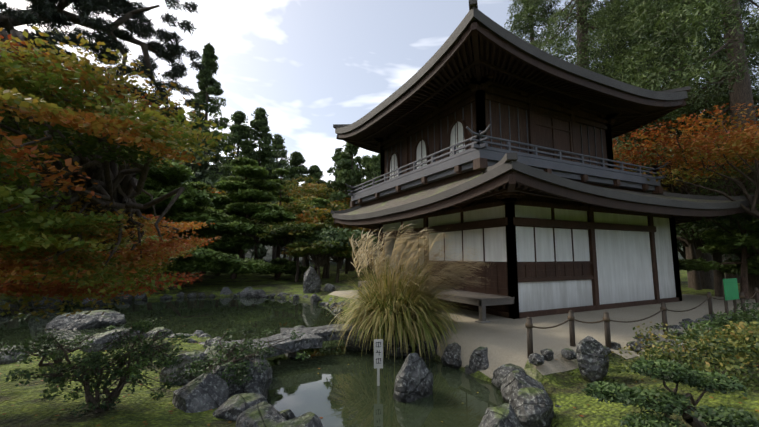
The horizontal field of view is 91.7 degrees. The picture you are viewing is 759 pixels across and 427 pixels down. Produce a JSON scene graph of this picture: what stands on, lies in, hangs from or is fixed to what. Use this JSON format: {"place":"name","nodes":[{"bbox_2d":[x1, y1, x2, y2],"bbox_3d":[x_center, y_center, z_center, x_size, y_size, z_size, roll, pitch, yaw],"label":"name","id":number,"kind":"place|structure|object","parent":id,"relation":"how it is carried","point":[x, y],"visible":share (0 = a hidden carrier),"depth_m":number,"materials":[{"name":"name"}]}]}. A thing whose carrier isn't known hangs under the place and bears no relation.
{"place":"outdoors","nodes":[
{"label":"outdoors","id":0,"kind":"place"},
{"bbox_2d":[0,296,506,426],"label":"water","id":1,"kind":"structure","parent":0,"point":[337,391],"depth_m":7.11,"materials":[{"name":"green liquid"}]},
{"bbox_2d":[0,173,758,426],"bbox_3d":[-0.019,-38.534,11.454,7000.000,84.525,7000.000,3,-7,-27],"label":"ground","id":2,"kind":"structure","parent":0,"point":[503,340],"depth_m":6.23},
{"bbox_2d":[0,26,238,320],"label":"maple","id":3,"kind":"object","parent":2,"relation":"on","point":[45,74],"depth_m":2.90,"materials":[{"name":"green plant"}]},
{"bbox_2d":[324,141,379,234],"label":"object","id":4,"kind":"object","parent":2,"relation":"on","point":[345,173],"visible":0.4,"depth_m":41.80,"materials":[{"name":"green plant"}]},
{"bbox_2d":[0,310,706,426],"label":"shrub","id":5,"kind":"object","parent":2,"relation":"on","point":[95,359],"depth_m":4.41,"materials":[{"name":"green plant"}]},
{"bbox_2d":[1,30,715,258],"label":"conifer leaves","id":6,"kind":"object","parent":2,"relation":"on","point":[203,169],"visible":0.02,"depth_m":48.93,"materials":[{"name":"green plant"}]},
{"bbox_2d":[0,265,750,426],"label":"rocks","id":7,"kind":"object","parent":2,"relation":"on","point":[527,399],"visible":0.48,"depth_m":5.59,"materials":[{"name":"grey stone"}]},
{"bbox_2d":[218,324,350,358],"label":"stone bridge","id":8,"kind":"structure","parent":7,"relation":"on","point":[313,337],"depth_m":7.66,"materials":[{"name":"grey stone"}]},
{"bbox_2d":[0,299,758,425],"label":"fallen leaves","id":9,"kind":"object","parent":2,"relation":"on","point":[231,421],"visible":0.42,"depth_m":4.49,"materials":[{"name":"orange plant"}]},
{"bbox_2d":[0,0,758,299],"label":"pine","id":10,"kind":"object","parent":2,"relation":"on","point":[227,228],"depth_m":15.06,"materials":[{"name":"green plant"}]},
{"bbox_2d":[2,0,758,298],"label":"trees","id":11,"kind":"object","parent":2,"relation":"on","point":[741,94],"visible":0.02,"depth_m":16.66,"materials":[{"name":"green plant"}]},
{"bbox_2d":[35,154,737,257],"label":"maple leaves","id":12,"kind":"object","parent":11,"relation":"attached to","point":[290,230],"visible":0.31,"depth_m":26.72,"materials":[{"name":"green plant"}]},
{"bbox_2d":[292,100,758,231],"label":"orange maple","id":13,"kind":"object","parent":11,"relation":"attached to","point":[748,137],"visible":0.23,"depth_m":14.11,"materials":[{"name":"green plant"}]},
{"bbox_2d":[15,194,758,272],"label":"broad leaves","id":14,"kind":"object","parent":2,"relation":"on","point":[325,235],"visible":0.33,"depth_m":18.04,"materials":[{"name":"green plant"}]},
{"bbox_2d":[323,251,466,361],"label":"pampas blades","id":15,"kind":"object","parent":2,"relation":"on","point":[382,315],"visible":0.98,"depth_m":7.87,"materials":[{"name":"green plant"}]},
{"bbox_2d":[349,224,490,310],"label":"grass plumes","id":16,"kind":"object","parent":15,"relation":"on","point":[381,259],"visible":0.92,"depth_m":8.21,"materials":[{"name":"beige plant"}]},
{"bbox_2d":[179,0,758,260],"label":"trees","id":17,"kind":"object","parent":2,"relation":"on","point":[630,36],"visible":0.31,"depth_m":19.51,"materials":[{"name":"green plant"}]},
{"bbox_2d":[330,0,753,322],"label":"pavilion building","id":18,"kind":"structure","parent":2,"relation":"on","point":[478,98],"depth_m":11.61,"materials":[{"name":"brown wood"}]},
{"bbox_2d":[335,6,687,133],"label":"roof","id":19,"kind":"structure","parent":18,"relation":"on","point":[491,25],"depth_m":10.66,"materials":[{"name":"wood"}]},
{"bbox_2d":[332,160,749,219],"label":"roof","id":20,"kind":"structure","parent":18,"relation":"on","point":[425,197],"depth_m":10.38,"materials":[{"name":"wood"}]},
{"bbox_2d":[374,278,738,385],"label":"signs","id":21,"kind":"object","parent":2,"relation":"on","point":[730,288],"visible":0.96,"depth_m":8.05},
{"bbox_2d":[525,287,758,357],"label":"rope fence","id":22,"kind":"object","parent":2,"relation":"on","point":[529,326],"visible":0.94,"depth_m":6.71,"materials":[{"name":"brown wood"}]},
{"bbox_2d":[581,357,758,426],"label":"bonsai leaves","id":23,"kind":"object","parent":2,"relation":"on","point":[675,372],"visible":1,"depth_m":3.39,"materials":[{"name":"green plant"}]},
{"bbox_2d":[605,319,758,397],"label":"azalea leaves","id":24,"kind":"object","parent":2,"relation":"on","point":[740,337],"visible":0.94,"depth_m":4.72,"materials":[{"name":"green plant"}]},
{"bbox_2d":[644,300,758,360],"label":"hedge leaves","id":25,"kind":"object","parent":2,"relation":"on","point":[722,320],"visible":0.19,"depth_m":6.87,"materials":[{"name":"green plant"}]},
{"bbox_2d":[0,0,758,184],"label":"sky","id":26,"kind":"structure","parent":0,"point":[313,66],"materials":[{"name":"white"}]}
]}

